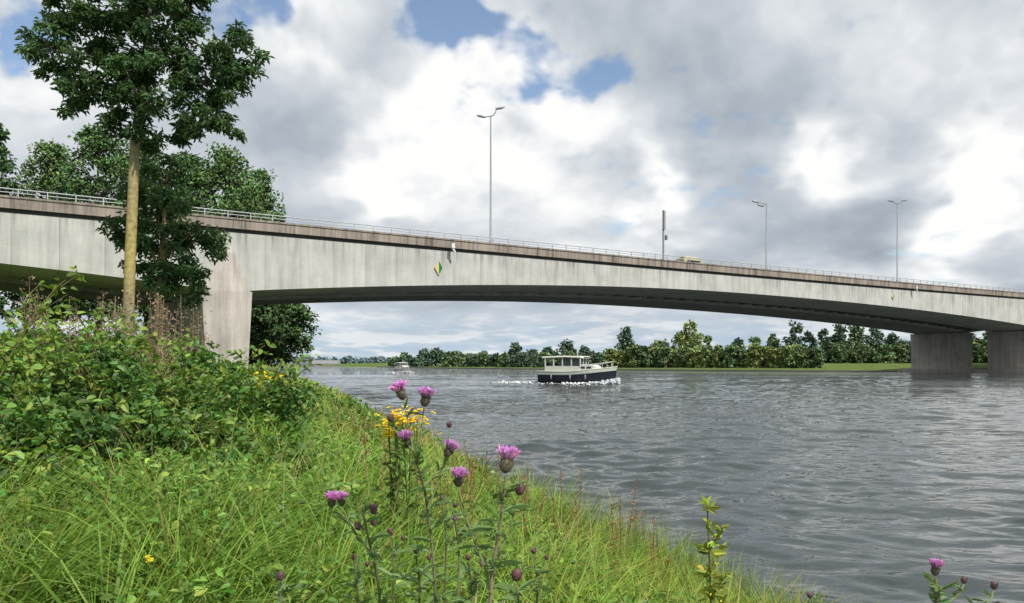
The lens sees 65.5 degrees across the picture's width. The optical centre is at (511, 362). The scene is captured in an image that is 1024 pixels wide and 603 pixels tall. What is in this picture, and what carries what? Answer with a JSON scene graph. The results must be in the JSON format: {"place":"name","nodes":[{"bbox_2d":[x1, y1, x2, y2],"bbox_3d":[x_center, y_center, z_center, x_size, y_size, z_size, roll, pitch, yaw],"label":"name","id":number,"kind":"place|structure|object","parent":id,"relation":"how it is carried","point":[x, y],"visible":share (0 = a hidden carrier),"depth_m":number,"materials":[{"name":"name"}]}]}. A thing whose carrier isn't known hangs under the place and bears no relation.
{"place":"outdoors","nodes":[
{"label":"outdoors","id":0,"kind":"place"},
{"bbox_2d":[0,0,1023,358],"label":"sky","id":1,"kind":"structure","parent":0,"point":[616,114],"materials":[{"name":"white"}]},
{"bbox_2d":[248,363,987,544],"bbox_3d":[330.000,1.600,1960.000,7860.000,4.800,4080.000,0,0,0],"label":"ground","id":2,"kind":"structure","parent":0,"point":[867,366],"depth_m":225.91,"materials":[{"name":"green plant"}]},
{"bbox_2d":[0,123,31,319],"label":"poplar tree","id":3,"kind":"object","parent":2,"relation":"on","point":[6,165],"visible":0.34,"depth_m":107.55,"materials":[{"name":"green plant"}]},
{"bbox_2d":[5,138,86,328],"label":"poplar tree","id":4,"kind":"object","parent":2,"relation":"on","point":[51,159],"visible":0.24,"depth_m":115.49,"materials":[{"name":"green plant"}]},
{"bbox_2d":[45,122,140,341],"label":"poplar tree","id":5,"kind":"object","parent":2,"relation":"on","point":[92,140],"visible":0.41,"depth_m":110.71,"materials":[{"name":"green plant"}]},
{"bbox_2d":[13,271,212,390],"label":"dry weeds","id":6,"kind":"object","parent":2,"relation":"on","point":[158,322],"visible":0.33,"depth_m":9.13,"materials":[{"name":"plant"}]},
{"bbox_2d":[13,0,274,349],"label":"ash tree","id":7,"kind":"object","parent":2,"relation":"on","point":[135,19],"visible":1,"depth_m":13.79,"materials":[{"name":"green plant"}]},
{"bbox_2d":[0,323,297,372],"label":"undergrowth","id":8,"kind":"object","parent":2,"relation":"on","point":[278,353],"visible":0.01,"depth_m":102.92,"materials":[{"name":"green plant"}]},
{"bbox_2d":[105,136,192,334],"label":"poplar tree","id":9,"kind":"object","parent":2,"relation":"on","point":[144,309],"visible":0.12,"depth_m":120.49,"materials":[{"name":"green plant"}]},
{"bbox_2d":[140,555,163,600],"bbox_3d":[-1.363,0.910,2.997,0.132,0.410,0.211,0,0,0],"label":"ragwort plant","id":10,"kind":"object","parent":2,"relation":"on","point":[149,560],"visible":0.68,"depth_m":2.96,"materials":[{"name":"plant"}]},
{"bbox_2d":[95,152,231,369],"bbox_3d":[-6.960,-1.536,15.958,2.547,5.275,1.872,0,0,21],"label":"ash tree","id":11,"kind":"object","parent":2,"relation":"on","point":[167,206],"visible":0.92,"depth_m":15.79,"materials":[{"name":"green plant"}]},
{"bbox_2d":[0,265,336,526],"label":"bramble bush","id":12,"kind":"object","parent":2,"relation":"on","point":[56,405],"visible":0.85,"depth_m":6.27,"materials":[{"name":"green plant"}]},
{"bbox_2d":[153,147,218,213],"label":"poplar tree","id":13,"kind":"object","parent":2,"relation":"on","point":[191,158],"visible":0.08,"depth_m":120.41,"materials":[{"name":"green plant"}]},
{"bbox_2d":[181,141,282,309],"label":"poplar tree","id":14,"kind":"object","parent":2,"relation":"on","point":[225,164],"visible":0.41,"depth_m":119.57,"materials":[{"name":"green plant"}]},
{"bbox_2d":[239,168,286,368],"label":"poplar tree","id":15,"kind":"object","parent":2,"relation":"on","point":[266,186],"visible":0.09,"depth_m":128.54,"materials":[{"name":"green plant"}]},
{"bbox_2d":[249,371,282,391],"bbox_3d":[-6.251,0.681,20.034,1.194,0.957,0.581,0,0,0],"label":"ragwort plant","id":16,"kind":"object","parent":2,"relation":"on","point":[267,377],"visible":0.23,"depth_m":19.93,"materials":[{"name":"yellow plant"}]},
{"bbox_2d":[250,304,293,369],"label":"willow tree","id":17,"kind":"object","parent":2,"relation":"on","point":[265,316],"visible":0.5,"depth_m":114.63,"materials":[{"name":"green plant"}]},
{"bbox_2d":[251,303,321,367],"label":"willow tree","id":18,"kind":"object","parent":2,"relation":"on","point":[300,313],"visible":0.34,"depth_m":120.88,"materials":[{"name":"green plant"}]},
{"bbox_2d":[269,570,309,602],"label":"thistle plant","id":19,"kind":"object","parent":2,"relation":"on","point":[282,589],"visible":1,"depth_m":2.00,"materials":[{"name":"green plant"}]},
{"bbox_2d":[266,357,341,365],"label":"waterside warehouse","id":20,"kind":"structure","parent":2,"relation":"on","point":[326,362],"depth_m":551.50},
{"bbox_2d":[324,490,393,602],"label":"thistle plant","id":21,"kind":"object","parent":2,"relation":"on","point":[333,496],"visible":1,"depth_m":1.89,"materials":[{"name":"green plant"}]},
{"bbox_2d":[344,553,373,602],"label":"thistle plant","id":22,"kind":"object","parent":2,"relation":"on","point":[357,571],"visible":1,"depth_m":2.01,"materials":[{"name":"green plant"}]},
{"bbox_2d":[0,362,758,602],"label":"broadleaf weeds","id":23,"kind":"object","parent":2,"relation":"on","point":[202,579],"visible":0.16,"depth_m":3.98,"materials":[{"name":"green plant"}]},
{"bbox_2d":[381,428,401,562],"bbox_3d":[-0.652,0.826,4.292,0.132,0.953,0.260,0,0,0],"label":"ragwort plant","id":24,"kind":"object","parent":2,"relation":"on","point":[392,464],"visible":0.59,"depth_m":4.27,"materials":[{"name":"green plant"}]},
{"bbox_2d":[376,527,413,602],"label":"thistle plant","id":25,"kind":"object","parent":2,"relation":"on","point":[396,548],"visible":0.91,"depth_m":2.20,"materials":[{"name":"green plant"}]},
{"bbox_2d":[374,406,440,574],"bbox_3d":[-0.553,0.767,4.202,0.358,1.094,0.269,0,0,0],"label":"ragwort plant","id":26,"kind":"object","parent":2,"relation":"on","point":[395,454],"visible":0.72,"depth_m":4.20,"materials":[{"name":"plant"}]},
{"bbox_2d":[388,548,449,602],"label":"thistle plant","id":27,"kind":"object","parent":2,"relation":"on","point":[422,586],"visible":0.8,"depth_m":1.80,"materials":[{"name":"green plant"}]},
{"bbox_2d":[386,379,459,602],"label":"thistle plant","id":28,"kind":"object","parent":2,"relation":"on","point":[426,394],"visible":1,"depth_m":1.70,"materials":[{"name":"green plant"}]},
{"bbox_2d":[0,368,880,602],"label":"grass","id":29,"kind":"structure","parent":2,"relation":"on","point":[17,576],"depth_m":3.77,"materials":[{"name":"green plant"}]},
{"bbox_2d":[436,495,464,602],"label":"thistle plant","id":30,"kind":"object","parent":2,"relation":"on","point":[446,520],"visible":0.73,"depth_m":2.39,"materials":[{"name":"green plant"}]},
{"bbox_2d":[440,515,479,602],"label":"thistle plant","id":31,"kind":"object","parent":2,"relation":"on","point":[461,573],"visible":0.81,"depth_m":1.90,"materials":[{"name":"green plant"}]},
{"bbox_2d":[450,553,484,602],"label":"thistle plant","id":32,"kind":"object","parent":2,"relation":"on","point":[471,588],"visible":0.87,"depth_m":1.70,"materials":[{"name":"green plant"}]},
{"bbox_2d":[450,444,535,602],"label":"thistle plant","id":33,"kind":"object","parent":2,"relation":"on","point":[508,455],"visible":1,"depth_m":1.44,"materials":[{"name":"green plant"}]},
{"bbox_2d":[0,187,1023,373],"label":"concrete road bridge","id":34,"kind":"structure","parent":2,"relation":"on","point":[47,241],"depth_m":87.06,"materials":[{"name":"concrete"},{"name":"galvanised metal"},{"name":"asphalt"}]},
{"bbox_2d":[435,261,442,274],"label":"diamond navigation sign","id":35,"kind":"object","parent":34,"relation":"attached to","point":[438,267],"visible":1,"depth_m":83.05,"materials":[{"name":"yellow metal"}]},
{"bbox_2d":[450,243,455,252],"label":"bridge navigation light","id":36,"kind":"object","parent":34,"relation":"attached to","point":[452,245],"visible":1,"depth_m":83.19,"materials":[{"name":"white metal"}]},
{"bbox_2d":[477,106,504,242],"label":"street lamp","id":37,"kind":"object","parent":34,"relation":"on","point":[490,116],"visible":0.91,"depth_m":87.54,"materials":[{"name":"metal"}]},
{"bbox_2d":[662,210,667,258],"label":"signal mast","id":38,"kind":"object","parent":34,"relation":"on","point":[664,221],"visible":0.93,"depth_m":101.67,"materials":[{"name":"metal"}]},
{"bbox_2d":[676,256,702,262],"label":"delivery van","id":39,"kind":"object","parent":34,"relation":"on","point":[681,258],"visible":0.06,"depth_m":106.92,"materials":[{"name":"white metal"}]},
{"bbox_2d":[752,200,767,268],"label":"street lamp","id":40,"kind":"object","parent":34,"relation":"on","point":[754,201],"visible":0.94,"depth_m":112.69,"materials":[{"name":"metal"}]},
{"bbox_2d":[888,199,906,280],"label":"street lamp","id":41,"kind":"object","parent":34,"relation":"on","point":[897,233],"visible":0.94,"depth_m":130.55,"materials":[{"name":"metal"}]},
{"bbox_2d":[492,566,539,602],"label":"thistle plant","id":42,"kind":"object","parent":2,"relation":"on","point":[514,594],"visible":0.99,"depth_m":1.59,"materials":[{"name":"green plant"}]},
{"bbox_2d":[360,415,672,596],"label":"sorrel stalks","id":43,"kind":"object","parent":2,"relation":"on","point":[472,472],"visible":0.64,"depth_m":5.43,"materials":[{"name":"plant"}]},
{"bbox_2d":[521,547,555,602],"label":"thistle plant","id":44,"kind":"object","parent":2,"relation":"on","point":[546,557],"visible":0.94,"depth_m":2.40,"materials":[{"name":"green plant"}]},
{"bbox_2d":[249,319,990,367],"bbox_3d":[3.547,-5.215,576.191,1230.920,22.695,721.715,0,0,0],"label":"distant trees","id":45,"kind":"object","parent":2,"relation":"on","point":[695,352],"visible":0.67,"depth_m":288.93,"materials":[{"name":"green plant"}]},
{"bbox_2d":[378,366,897,371],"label":"shore stone edging","id":46,"kind":"object","parent":2,"relation":"on","point":[690,369],"visible":0.44,"depth_m":226.10,"materials":[{"name":"grey stone"}]},
{"bbox_2d":[691,494,733,602],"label":"willowherb plant","id":47,"kind":"object","parent":2,"relation":"on","point":[710,590],"visible":1,"depth_m":3.19,"materials":[{"name":"green plant"}]},
{"bbox_2d":[807,591,823,602],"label":"thistle plant","id":48,"kind":"object","parent":2,"relation":"on","point":[815,600],"visible":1,"depth_m":1.72,"materials":[{"name":"green plant"}]},
{"bbox_2d":[921,557,997,602],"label":"thistle plant","id":49,"kind":"object","parent":2,"relation":"on","point":[936,590],"visible":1,"depth_m":1.50,"materials":[{"name":"green plant"}]},
{"bbox_2d":[277,366,1023,602],"bbox_3d":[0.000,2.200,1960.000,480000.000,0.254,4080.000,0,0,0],"label":"river water","id":50,"kind":"structure","parent":0,"point":[871,487],"depth_m":18.65,"materials":[{"name":"grey liquid"}]},
{"bbox_2d":[385,362,413,372],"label":"cabin cruiser","id":51,"kind":"object","parent":50,"relation":"on","point":[401,367],"visible":0.98,"depth_m":176.84,"materials":[{"name":"white plastic"}]},
{"bbox_2d":[490,349,620,384],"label":"cabin cruiser","id":52,"kind":"object","parent":50,"relation":"on","point":[580,370],"visible":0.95,"depth_m":82.90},
{"bbox_2d":[559,358,613,369],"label":"windows and rails","id":53,"kind":"structure","parent":52,"relation":"in","point":[566,361],"depth_m":83.13,"materials":[{"name":"glass"}]}
]}

